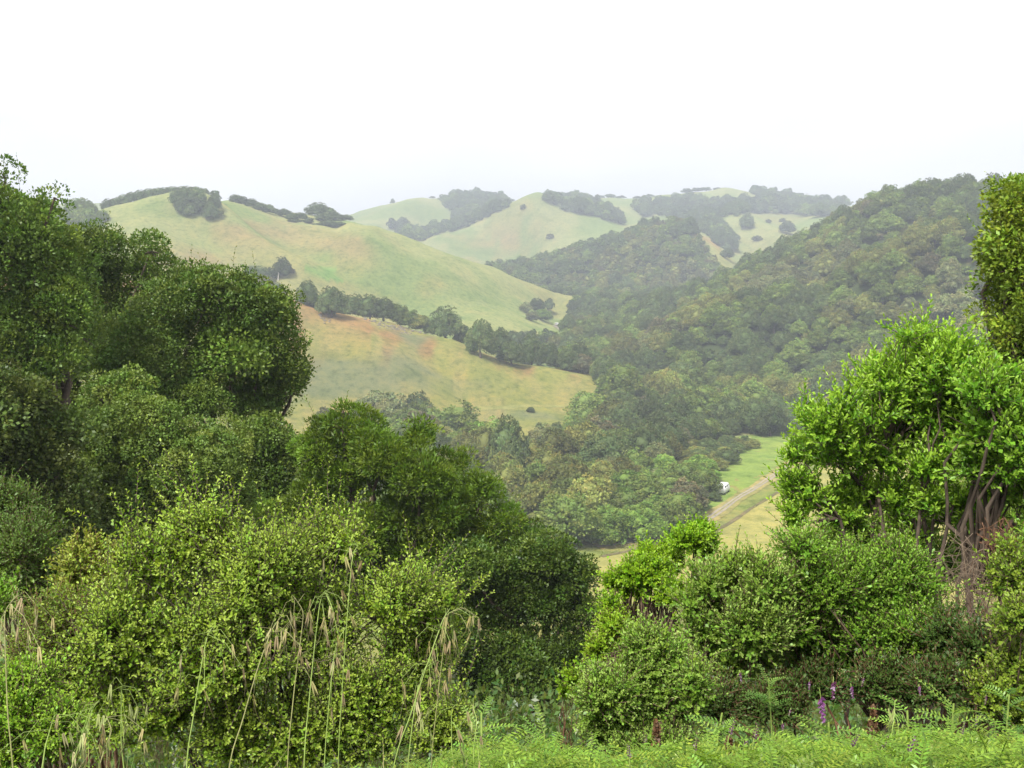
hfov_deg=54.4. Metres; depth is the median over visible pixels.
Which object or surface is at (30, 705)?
baccharis bush
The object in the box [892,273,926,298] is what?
bay tree
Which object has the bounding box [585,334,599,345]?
bay tree
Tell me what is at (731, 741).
dock stalk
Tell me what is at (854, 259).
oak tree
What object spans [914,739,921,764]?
vetch flower
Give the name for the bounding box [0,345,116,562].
oak tree
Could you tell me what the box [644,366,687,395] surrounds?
oak tree
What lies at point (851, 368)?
oak tree
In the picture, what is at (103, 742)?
wild oat
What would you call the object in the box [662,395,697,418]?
oak tree
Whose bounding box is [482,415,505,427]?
bay tree
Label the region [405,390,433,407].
oak tree
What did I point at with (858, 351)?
oak tree
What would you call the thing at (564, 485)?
bay tree
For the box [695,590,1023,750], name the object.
coastal bush
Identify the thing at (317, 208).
oak tree
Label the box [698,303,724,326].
bay tree
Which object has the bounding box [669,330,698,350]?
oak tree
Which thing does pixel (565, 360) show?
oak tree
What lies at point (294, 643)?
wild oat
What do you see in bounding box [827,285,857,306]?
bay tree
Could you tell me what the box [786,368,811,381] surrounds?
bay tree
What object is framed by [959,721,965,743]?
vetch flower
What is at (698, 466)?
buckeye tree
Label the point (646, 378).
oak tree
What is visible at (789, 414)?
oak tree
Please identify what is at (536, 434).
willow tree
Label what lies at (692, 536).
baccharis bush
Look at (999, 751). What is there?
vetch
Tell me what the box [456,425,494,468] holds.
oak tree
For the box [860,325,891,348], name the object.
bay tree
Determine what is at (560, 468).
oak tree
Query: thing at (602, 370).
oak tree
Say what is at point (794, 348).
bay tree
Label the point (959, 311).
willow tree
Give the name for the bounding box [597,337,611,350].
bay tree
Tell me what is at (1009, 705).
fern
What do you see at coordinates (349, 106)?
sky
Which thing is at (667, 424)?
oak tree
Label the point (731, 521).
track
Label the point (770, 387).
oak tree
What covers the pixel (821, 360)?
oak tree
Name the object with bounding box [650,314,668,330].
oak tree
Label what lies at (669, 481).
bay tree
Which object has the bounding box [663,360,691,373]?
oak tree
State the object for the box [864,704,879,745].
dock stalk
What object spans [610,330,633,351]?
oak tree
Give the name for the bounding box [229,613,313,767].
wild oat
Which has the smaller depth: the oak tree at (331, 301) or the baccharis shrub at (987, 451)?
the baccharis shrub at (987, 451)
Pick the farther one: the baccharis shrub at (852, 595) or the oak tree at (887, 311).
the oak tree at (887, 311)
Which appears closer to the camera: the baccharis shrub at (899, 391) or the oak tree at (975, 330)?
the baccharis shrub at (899, 391)
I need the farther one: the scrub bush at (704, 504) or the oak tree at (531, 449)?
the oak tree at (531, 449)
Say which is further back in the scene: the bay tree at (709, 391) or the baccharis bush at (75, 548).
the bay tree at (709, 391)
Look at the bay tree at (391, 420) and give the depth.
326.30 m
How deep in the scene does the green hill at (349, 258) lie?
655.30 m
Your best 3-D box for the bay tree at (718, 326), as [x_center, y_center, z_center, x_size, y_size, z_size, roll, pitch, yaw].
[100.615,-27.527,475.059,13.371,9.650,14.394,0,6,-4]
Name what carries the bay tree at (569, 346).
on the tan hill at (357, 357)
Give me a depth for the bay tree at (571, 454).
263.25 m
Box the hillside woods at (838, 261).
[622,257,990,348]
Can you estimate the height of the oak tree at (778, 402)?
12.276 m
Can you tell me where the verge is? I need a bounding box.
[591,459,801,548]
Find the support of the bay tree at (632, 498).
on the valley floor
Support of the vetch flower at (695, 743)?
attached to the vetch
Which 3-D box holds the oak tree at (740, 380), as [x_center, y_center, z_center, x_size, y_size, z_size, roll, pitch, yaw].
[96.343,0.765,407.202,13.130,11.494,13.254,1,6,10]
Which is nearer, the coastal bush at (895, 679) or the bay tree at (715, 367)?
the coastal bush at (895, 679)
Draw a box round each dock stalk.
[648,718,662,760]
[724,736,734,758]
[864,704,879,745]
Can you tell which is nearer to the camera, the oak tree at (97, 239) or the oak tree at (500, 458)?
the oak tree at (97, 239)
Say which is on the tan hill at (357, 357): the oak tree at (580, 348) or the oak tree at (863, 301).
the oak tree at (580, 348)
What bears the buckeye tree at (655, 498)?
on the meadow
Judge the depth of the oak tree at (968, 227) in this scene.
453.63 m
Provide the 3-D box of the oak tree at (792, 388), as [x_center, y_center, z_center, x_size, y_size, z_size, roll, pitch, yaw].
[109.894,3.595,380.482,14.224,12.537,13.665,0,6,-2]
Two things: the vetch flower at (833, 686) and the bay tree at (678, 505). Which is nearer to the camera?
the vetch flower at (833, 686)
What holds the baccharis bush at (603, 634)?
on the hillside at (454, 675)
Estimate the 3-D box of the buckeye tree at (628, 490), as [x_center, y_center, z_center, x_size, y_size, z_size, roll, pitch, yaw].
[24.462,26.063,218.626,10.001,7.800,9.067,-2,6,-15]
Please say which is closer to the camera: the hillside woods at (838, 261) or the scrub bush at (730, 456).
the scrub bush at (730, 456)
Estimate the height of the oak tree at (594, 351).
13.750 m
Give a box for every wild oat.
[0,588,58,767]
[0,707,111,767]
[69,700,104,767]
[72,715,152,767]
[93,677,147,767]
[167,626,246,767]
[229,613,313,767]
[273,594,325,767]
[298,589,365,767]
[300,624,352,767]
[319,540,361,767]
[389,661,454,767]
[393,608,470,767]
[418,699,475,767]
[431,607,480,767]
[452,702,485,767]
[886,698,910,763]
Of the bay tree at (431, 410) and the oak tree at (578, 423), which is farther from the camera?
the bay tree at (431, 410)
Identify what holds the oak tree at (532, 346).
on the tan hill at (357, 357)
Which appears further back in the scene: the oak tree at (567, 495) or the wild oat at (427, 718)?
the oak tree at (567, 495)
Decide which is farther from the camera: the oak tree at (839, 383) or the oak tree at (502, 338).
the oak tree at (502, 338)
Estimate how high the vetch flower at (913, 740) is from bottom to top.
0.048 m
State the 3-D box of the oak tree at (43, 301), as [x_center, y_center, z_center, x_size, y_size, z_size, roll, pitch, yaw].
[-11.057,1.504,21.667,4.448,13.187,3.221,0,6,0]
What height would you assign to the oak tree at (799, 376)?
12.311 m
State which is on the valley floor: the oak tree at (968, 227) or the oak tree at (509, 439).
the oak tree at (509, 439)
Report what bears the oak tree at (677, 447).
on the valley floor
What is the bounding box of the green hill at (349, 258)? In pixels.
[5,189,571,367]
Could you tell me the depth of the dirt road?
231.43 m
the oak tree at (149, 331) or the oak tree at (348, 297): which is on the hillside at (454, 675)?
the oak tree at (149, 331)
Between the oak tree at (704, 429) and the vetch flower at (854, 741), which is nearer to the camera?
the vetch flower at (854, 741)
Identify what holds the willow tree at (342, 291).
on the tan hill at (357, 357)
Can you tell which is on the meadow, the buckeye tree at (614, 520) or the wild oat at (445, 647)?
the buckeye tree at (614, 520)
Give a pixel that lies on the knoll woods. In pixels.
(677, 268)
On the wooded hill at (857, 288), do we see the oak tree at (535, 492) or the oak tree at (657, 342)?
the oak tree at (657, 342)
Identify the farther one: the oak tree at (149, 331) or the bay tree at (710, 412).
the bay tree at (710, 412)
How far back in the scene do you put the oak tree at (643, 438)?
274.07 m
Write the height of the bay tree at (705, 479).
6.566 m
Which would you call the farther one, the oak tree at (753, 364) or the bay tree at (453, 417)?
the oak tree at (753, 364)
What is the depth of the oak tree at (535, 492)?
201.28 m
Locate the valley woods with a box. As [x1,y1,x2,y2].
[536,309,668,476]
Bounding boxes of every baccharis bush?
[0,566,39,767]
[0,637,97,767]
[41,522,125,767]
[554,654,588,755]
[565,607,728,757]
[579,599,639,753]
[585,530,698,759]
[653,511,727,732]
[948,527,1023,738]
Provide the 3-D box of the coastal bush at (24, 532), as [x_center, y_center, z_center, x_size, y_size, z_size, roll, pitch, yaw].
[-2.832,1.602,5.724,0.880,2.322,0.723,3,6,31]
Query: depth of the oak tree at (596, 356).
443.75 m
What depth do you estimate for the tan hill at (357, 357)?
393.15 m
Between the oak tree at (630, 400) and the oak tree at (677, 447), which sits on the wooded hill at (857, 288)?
the oak tree at (630, 400)
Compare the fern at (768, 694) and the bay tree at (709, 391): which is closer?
the fern at (768, 694)
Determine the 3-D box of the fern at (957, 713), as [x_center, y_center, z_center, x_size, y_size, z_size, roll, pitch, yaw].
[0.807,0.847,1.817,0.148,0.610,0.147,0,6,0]
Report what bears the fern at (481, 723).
on the hillside at (454, 675)
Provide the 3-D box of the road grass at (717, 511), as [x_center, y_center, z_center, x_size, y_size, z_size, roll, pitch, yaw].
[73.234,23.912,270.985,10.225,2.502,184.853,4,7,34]
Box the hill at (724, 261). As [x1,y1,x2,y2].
[517,233,737,288]
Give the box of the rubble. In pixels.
[296,304,425,334]
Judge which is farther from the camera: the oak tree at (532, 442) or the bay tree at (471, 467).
the oak tree at (532, 442)
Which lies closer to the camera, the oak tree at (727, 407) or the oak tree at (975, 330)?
the oak tree at (727, 407)
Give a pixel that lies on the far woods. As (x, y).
(667, 203)
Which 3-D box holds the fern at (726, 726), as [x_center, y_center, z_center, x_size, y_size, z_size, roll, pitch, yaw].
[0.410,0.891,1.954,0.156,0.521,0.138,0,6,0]
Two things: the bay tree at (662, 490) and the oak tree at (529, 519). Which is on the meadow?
the bay tree at (662, 490)
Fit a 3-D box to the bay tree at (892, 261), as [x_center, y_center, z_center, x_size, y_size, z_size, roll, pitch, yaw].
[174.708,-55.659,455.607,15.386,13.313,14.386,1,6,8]
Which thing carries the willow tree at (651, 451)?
on the valley floor
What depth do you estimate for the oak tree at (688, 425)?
313.90 m
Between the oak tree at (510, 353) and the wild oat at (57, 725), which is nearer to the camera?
the wild oat at (57, 725)
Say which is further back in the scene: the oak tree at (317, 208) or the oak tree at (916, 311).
the oak tree at (317, 208)
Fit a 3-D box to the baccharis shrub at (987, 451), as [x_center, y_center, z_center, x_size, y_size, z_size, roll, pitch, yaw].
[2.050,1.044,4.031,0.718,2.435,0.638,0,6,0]
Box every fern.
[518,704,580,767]
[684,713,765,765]
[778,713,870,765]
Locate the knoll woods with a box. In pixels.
[91,186,980,459]
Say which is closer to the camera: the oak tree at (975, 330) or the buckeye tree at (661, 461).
the buckeye tree at (661, 461)
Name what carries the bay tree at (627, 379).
on the wooded hill at (857, 288)
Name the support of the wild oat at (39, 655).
on the hillside at (454, 675)
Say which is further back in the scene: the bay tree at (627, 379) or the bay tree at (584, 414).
the bay tree at (627, 379)
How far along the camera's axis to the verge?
232.63 m
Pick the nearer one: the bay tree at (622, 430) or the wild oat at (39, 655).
the wild oat at (39, 655)
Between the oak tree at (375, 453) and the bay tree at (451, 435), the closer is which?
the oak tree at (375, 453)
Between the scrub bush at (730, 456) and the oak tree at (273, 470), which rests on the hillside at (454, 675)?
the oak tree at (273, 470)
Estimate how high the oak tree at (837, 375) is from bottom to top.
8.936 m
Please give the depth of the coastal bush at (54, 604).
3.66 m
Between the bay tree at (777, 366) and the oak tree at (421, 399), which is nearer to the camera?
the oak tree at (421, 399)
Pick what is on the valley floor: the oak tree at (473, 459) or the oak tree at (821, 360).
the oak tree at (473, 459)
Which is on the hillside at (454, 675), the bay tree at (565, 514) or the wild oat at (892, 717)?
the wild oat at (892, 717)
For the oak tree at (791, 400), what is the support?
on the wooded hill at (857, 288)
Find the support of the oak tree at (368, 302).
on the tan hill at (357, 357)
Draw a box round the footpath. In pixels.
[477,404,568,409]
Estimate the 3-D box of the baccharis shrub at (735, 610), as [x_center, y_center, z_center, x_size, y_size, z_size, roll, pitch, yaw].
[0.862,1.308,3.771,0.500,1.601,0.578,-4,7,-35]
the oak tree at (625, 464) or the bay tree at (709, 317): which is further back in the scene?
the bay tree at (709, 317)
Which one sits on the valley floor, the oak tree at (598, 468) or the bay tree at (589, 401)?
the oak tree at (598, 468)
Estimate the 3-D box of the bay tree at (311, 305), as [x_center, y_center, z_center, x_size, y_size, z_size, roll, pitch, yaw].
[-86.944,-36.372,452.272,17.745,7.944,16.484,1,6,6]
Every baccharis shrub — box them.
[653,525,819,749]
[761,293,1011,765]
[763,500,980,742]
[806,470,1023,737]
[933,340,1023,737]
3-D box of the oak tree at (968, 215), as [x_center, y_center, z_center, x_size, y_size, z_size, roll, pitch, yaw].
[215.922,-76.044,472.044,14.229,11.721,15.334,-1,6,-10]
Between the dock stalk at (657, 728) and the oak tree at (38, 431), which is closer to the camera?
the dock stalk at (657, 728)
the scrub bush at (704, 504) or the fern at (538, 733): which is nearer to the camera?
the fern at (538, 733)
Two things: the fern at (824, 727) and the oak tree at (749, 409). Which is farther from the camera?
the oak tree at (749, 409)
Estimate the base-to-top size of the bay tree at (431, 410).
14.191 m
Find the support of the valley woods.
on the valley floor
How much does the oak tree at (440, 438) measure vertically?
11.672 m
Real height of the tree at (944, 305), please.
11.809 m
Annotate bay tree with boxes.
[305,299,319,307]
[378,411,395,427]
[384,418,400,432]
[387,412,405,423]
[391,421,413,441]
[392,400,427,425]
[412,400,441,418]
[437,398,480,431]
[444,426,461,446]
[464,457,475,471]
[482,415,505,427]
[502,459,525,471]
[519,458,551,486]
[529,491,602,541]
[550,471,581,494]
[554,341,575,370]
[559,414,582,430]
[562,390,612,417]
[564,453,582,462]
[570,456,591,472]
[576,408,594,419]
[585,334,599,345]
[593,363,650,399]
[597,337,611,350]
[608,489,653,510]
[611,424,633,439]
[625,447,654,472]
[626,469,664,500]
[653,490,708,528]
[654,486,673,495]
[655,472,685,489]
[660,346,684,365]
[660,462,696,479]
[673,349,703,366]
[673,368,700,390]
[677,388,710,416]
[682,366,709,386]
[685,468,723,490]
[692,386,716,398]
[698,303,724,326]
[702,417,724,437]
[706,358,725,376]
[707,406,715,418]
[708,386,737,409]
[711,316,731,334]
[730,374,744,380]
[736,376,771,400]
[756,358,792,378]
[759,282,785,303]
[778,279,799,298]
[778,337,809,362]
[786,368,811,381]
[803,396,830,406]
[807,365,825,379]
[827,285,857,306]
[832,349,848,364]
[857,256,894,285]
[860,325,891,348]
[868,279,900,304]
[878,248,911,276]
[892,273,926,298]
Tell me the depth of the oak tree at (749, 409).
337.80 m
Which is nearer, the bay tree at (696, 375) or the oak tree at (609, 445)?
the oak tree at (609, 445)
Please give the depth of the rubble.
431.74 m
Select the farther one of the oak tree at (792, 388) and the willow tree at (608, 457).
the oak tree at (792, 388)
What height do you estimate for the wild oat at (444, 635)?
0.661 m
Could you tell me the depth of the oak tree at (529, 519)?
196.38 m
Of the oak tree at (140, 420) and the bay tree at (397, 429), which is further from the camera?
the bay tree at (397, 429)
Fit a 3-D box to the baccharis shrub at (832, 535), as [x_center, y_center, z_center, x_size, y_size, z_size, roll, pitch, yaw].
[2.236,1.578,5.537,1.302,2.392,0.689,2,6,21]
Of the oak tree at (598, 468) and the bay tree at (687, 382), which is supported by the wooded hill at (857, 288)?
the bay tree at (687, 382)
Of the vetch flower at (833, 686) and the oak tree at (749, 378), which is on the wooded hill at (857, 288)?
the oak tree at (749, 378)
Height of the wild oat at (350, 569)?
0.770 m
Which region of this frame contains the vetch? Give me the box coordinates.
[68,719,1023,767]
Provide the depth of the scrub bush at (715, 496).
234.46 m
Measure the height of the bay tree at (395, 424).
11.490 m
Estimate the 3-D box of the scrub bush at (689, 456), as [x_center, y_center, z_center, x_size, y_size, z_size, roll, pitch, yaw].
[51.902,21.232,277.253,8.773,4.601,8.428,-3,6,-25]
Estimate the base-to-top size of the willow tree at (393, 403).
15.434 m
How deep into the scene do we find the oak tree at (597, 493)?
212.27 m
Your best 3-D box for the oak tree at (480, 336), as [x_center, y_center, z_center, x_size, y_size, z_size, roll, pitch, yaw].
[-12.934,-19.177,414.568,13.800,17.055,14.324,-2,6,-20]
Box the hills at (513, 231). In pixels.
[54,188,852,263]
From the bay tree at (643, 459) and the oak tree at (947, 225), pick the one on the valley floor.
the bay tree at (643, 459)
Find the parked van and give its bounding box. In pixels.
[716,482,729,493]
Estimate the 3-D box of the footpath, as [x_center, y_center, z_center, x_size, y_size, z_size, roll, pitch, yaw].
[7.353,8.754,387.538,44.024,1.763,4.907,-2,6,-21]
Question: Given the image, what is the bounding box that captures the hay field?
[587,448,1017,609]
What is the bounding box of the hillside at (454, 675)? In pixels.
[76,665,862,766]
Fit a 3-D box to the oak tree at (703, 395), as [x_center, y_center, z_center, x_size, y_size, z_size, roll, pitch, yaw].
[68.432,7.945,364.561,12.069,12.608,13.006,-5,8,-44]
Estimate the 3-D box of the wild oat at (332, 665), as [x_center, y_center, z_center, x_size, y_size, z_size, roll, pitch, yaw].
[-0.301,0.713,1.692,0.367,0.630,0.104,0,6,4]
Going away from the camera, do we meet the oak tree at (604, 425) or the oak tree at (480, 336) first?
the oak tree at (604, 425)
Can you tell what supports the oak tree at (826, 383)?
on the wooded hill at (857, 288)
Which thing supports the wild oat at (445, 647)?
on the hillside at (454, 675)
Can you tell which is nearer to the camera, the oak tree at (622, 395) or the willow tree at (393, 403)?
the willow tree at (393, 403)
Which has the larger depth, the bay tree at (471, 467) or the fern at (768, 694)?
the bay tree at (471, 467)
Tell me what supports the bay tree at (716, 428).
on the valley floor
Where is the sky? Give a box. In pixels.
[0,0,1023,214]
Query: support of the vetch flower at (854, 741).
attached to the vetch
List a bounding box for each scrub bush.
[526,407,534,411]
[680,452,709,460]
[700,495,710,507]
[707,491,722,500]
[713,448,741,462]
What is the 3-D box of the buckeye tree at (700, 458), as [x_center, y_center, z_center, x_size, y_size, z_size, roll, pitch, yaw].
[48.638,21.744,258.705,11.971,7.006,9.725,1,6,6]
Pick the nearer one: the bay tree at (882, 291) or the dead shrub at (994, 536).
the dead shrub at (994, 536)
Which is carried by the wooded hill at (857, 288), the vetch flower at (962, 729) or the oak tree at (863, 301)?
the oak tree at (863, 301)
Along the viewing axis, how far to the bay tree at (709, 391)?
376.53 m
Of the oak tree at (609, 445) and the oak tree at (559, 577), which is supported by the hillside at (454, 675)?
the oak tree at (559, 577)
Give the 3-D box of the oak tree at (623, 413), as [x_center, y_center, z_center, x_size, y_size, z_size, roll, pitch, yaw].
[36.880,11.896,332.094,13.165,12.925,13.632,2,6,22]
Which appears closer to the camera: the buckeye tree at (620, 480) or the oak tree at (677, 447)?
the buckeye tree at (620, 480)
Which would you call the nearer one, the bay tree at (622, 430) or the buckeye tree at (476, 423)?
the buckeye tree at (476, 423)
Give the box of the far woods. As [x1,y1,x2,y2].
[209,185,984,453]
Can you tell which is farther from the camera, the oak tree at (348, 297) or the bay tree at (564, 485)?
the oak tree at (348, 297)
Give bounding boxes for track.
[601,490,779,556]
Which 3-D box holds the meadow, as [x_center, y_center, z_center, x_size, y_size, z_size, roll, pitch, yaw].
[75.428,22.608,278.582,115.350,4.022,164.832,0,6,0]
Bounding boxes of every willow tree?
[309,406,332,435]
[318,287,346,296]
[354,389,387,408]
[369,391,410,419]
[527,421,550,443]
[597,455,618,463]
[644,441,674,458]
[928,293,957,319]
[954,301,982,319]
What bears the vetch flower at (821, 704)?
on the hillside at (454, 675)
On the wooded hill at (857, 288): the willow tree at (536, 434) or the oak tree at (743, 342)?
the oak tree at (743, 342)
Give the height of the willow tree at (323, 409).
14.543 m
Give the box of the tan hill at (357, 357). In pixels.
[1,280,600,437]
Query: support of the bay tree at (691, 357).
on the wooded hill at (857, 288)
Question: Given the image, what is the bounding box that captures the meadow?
[619,423,858,541]
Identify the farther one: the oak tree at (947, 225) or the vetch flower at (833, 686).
the oak tree at (947, 225)
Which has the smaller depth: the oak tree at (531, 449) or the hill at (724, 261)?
the oak tree at (531, 449)
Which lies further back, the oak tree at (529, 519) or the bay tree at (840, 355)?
the bay tree at (840, 355)
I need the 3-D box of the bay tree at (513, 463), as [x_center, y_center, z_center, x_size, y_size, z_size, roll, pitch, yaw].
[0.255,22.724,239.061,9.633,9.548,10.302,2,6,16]
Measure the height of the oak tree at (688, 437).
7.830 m
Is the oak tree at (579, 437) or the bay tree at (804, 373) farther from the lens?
the bay tree at (804, 373)
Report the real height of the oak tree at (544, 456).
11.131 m
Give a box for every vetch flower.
[626,744,631,767]
[693,737,697,754]
[727,719,734,746]
[752,724,758,751]
[817,688,825,722]
[831,676,836,699]
[847,734,858,758]
[904,735,915,767]
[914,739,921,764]
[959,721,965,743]
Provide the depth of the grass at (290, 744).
1.83 m
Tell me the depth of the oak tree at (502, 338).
438.00 m
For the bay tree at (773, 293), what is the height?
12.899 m
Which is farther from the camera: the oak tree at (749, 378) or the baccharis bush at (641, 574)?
the oak tree at (749, 378)
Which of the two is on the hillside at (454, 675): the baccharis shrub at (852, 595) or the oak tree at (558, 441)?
the baccharis shrub at (852, 595)
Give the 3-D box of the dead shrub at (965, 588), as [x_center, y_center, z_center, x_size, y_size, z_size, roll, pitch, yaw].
[1.705,1.341,3.842,0.411,1.608,0.313,2,6,24]
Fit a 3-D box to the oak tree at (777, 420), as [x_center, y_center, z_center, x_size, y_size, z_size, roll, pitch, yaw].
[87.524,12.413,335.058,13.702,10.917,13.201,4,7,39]
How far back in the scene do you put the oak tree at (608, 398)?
360.50 m
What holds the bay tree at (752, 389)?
on the wooded hill at (857, 288)
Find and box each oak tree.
[0,152,110,637]
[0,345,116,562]
[56,361,302,642]
[58,211,233,646]
[76,246,319,515]
[221,406,305,696]
[245,390,528,685]
[303,202,326,214]
[314,286,347,317]
[340,294,351,313]
[355,293,380,318]
[369,296,396,320]
[400,410,438,428]
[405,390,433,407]
[423,428,449,447]
[424,305,464,337]
[427,418,452,439]
[428,516,612,716]
[447,424,486,460]
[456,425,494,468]
[457,451,482,469]
[462,318,499,357]
[483,413,530,468]
[486,327,511,355]
[486,451,519,472]
[497,341,527,365]
[507,476,562,517]
[518,515,539,533]
[520,332,542,364]
[524,445,541,467]
[525,443,561,467]
[526,438,537,450]
[532,454,595,486]
[535,426,577,457]
[556,348,580,371]
[561,422,587,433]
[562,492,591,516]
[565,419,607,456]
[567,472,613,510]
[570,342,594,372]
[576,429,631,463]
[581,415,619,432]
[584,458,617,482]
[585,398,628,422]
[588,344,601,358]
[589,356,618,376]
[592,354,604,359]
[592,362,612,383]
[601,416,624,425]
[604,395,620,407]
[606,456,644,482]
[607,401,637,421]
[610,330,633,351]
[611,388,639,404]
[612,346,634,363]
[622,396,640,410]
[624,421,674,453]
[634,395,666,419]
[640,370,655,390]
[644,330,671,350]
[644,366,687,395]
[649,415,687,447]
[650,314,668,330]
[655,431,686,458]
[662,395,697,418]
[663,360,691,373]
[666,476,708,506]
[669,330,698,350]
[673,416,699,439]
[677,425,693,442]
[681,307,710,329]
[686,413,714,438]
[690,389,709,410]
[711,392,745,429]
[726,326,760,355]
[732,355,763,375]
[732,372,752,385]
[733,395,774,433]
[737,374,764,388]
[745,349,773,368]
[748,405,793,435]
[757,309,790,332]
[759,382,777,397]
[762,392,785,410]
[781,377,811,398]
[782,394,802,412]
[785,406,804,433]
[788,374,811,386]
[804,373,834,398]
[810,350,836,369]
[820,368,844,385]
[828,371,858,404]
[841,366,863,382]
[842,249,870,274]
[845,342,880,367]
[852,291,881,315]
[871,302,899,324]
[903,305,935,323]
[919,220,940,246]
[931,215,966,243]
[955,213,980,240]
[955,311,991,342]
[960,212,975,219]
[962,171,1023,736]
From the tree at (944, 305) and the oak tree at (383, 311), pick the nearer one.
the tree at (944, 305)
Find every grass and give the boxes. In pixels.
[73,725,937,767]
[597,467,785,545]
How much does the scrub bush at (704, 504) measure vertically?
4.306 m
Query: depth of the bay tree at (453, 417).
319.47 m
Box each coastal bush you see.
[0,459,88,767]
[0,568,158,767]
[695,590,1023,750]
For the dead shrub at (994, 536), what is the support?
on the hillside at (454, 675)
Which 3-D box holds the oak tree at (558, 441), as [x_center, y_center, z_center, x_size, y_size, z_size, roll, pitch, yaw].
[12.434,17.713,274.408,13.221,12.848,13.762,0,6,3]
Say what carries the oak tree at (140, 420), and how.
on the hillside at (454, 675)
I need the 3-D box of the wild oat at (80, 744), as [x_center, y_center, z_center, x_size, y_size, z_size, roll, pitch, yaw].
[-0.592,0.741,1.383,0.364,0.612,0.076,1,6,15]
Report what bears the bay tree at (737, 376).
on the wooded hill at (857, 288)
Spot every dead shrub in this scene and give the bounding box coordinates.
[904,529,1000,762]
[958,511,1023,736]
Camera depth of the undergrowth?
11.72 m
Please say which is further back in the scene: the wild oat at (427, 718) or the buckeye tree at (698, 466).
the buckeye tree at (698, 466)
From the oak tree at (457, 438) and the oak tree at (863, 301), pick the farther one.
the oak tree at (863, 301)
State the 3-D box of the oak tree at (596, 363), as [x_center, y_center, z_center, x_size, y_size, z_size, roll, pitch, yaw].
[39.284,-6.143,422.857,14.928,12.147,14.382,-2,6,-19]
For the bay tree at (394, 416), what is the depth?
327.08 m
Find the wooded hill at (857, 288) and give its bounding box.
[584,202,994,437]
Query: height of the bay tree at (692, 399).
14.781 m
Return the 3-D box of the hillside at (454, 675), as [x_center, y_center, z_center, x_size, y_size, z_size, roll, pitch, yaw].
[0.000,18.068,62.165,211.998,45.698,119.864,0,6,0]
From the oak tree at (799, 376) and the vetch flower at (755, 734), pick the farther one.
the oak tree at (799, 376)
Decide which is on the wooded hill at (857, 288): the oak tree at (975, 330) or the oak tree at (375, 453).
the oak tree at (975, 330)
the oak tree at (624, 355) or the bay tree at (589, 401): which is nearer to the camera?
the bay tree at (589, 401)
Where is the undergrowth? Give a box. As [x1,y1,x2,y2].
[0,641,1020,767]
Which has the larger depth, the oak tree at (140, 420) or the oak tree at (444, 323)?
the oak tree at (444, 323)
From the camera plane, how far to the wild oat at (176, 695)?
1.39 m
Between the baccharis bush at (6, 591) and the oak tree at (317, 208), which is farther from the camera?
the oak tree at (317, 208)
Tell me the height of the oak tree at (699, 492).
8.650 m
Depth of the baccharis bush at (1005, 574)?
3.10 m
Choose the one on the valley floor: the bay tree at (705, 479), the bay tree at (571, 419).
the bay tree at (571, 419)
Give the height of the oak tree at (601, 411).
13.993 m
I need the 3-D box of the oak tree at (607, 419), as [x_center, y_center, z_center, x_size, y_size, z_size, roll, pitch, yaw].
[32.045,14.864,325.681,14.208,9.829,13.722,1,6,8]
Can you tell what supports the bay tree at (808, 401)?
on the wooded hill at (857, 288)
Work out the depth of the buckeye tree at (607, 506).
209.40 m
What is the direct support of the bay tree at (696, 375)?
on the wooded hill at (857, 288)
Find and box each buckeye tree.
[456,420,486,435]
[581,506,632,545]
[589,504,615,515]
[611,469,640,488]
[611,487,640,498]
[622,500,669,540]
[647,494,668,507]
[650,453,677,469]
[683,454,722,479]
[687,461,715,478]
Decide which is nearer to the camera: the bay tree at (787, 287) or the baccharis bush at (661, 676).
the baccharis bush at (661, 676)
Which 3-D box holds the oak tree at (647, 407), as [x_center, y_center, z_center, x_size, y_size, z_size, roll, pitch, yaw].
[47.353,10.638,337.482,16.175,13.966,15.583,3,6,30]
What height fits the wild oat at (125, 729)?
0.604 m
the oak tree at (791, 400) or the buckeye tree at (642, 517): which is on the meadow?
the buckeye tree at (642, 517)
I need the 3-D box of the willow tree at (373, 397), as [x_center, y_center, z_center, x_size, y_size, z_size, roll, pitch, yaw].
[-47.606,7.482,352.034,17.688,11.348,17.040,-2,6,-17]
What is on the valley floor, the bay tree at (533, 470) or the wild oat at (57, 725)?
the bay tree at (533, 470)
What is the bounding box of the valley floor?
[0,435,995,680]
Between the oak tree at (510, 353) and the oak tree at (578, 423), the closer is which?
the oak tree at (578, 423)
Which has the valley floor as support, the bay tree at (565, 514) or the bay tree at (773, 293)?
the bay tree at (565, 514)
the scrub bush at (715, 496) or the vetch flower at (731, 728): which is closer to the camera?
the vetch flower at (731, 728)
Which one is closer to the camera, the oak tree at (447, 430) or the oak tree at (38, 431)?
the oak tree at (38, 431)
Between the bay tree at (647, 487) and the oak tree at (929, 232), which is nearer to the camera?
the bay tree at (647, 487)
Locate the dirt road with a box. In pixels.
[595,465,789,546]
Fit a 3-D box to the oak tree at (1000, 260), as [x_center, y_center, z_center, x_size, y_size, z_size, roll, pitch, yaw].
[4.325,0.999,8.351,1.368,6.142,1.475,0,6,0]
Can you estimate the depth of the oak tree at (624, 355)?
465.92 m
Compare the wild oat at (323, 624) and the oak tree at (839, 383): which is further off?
the oak tree at (839, 383)
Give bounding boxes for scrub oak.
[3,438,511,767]
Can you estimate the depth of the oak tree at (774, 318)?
463.25 m

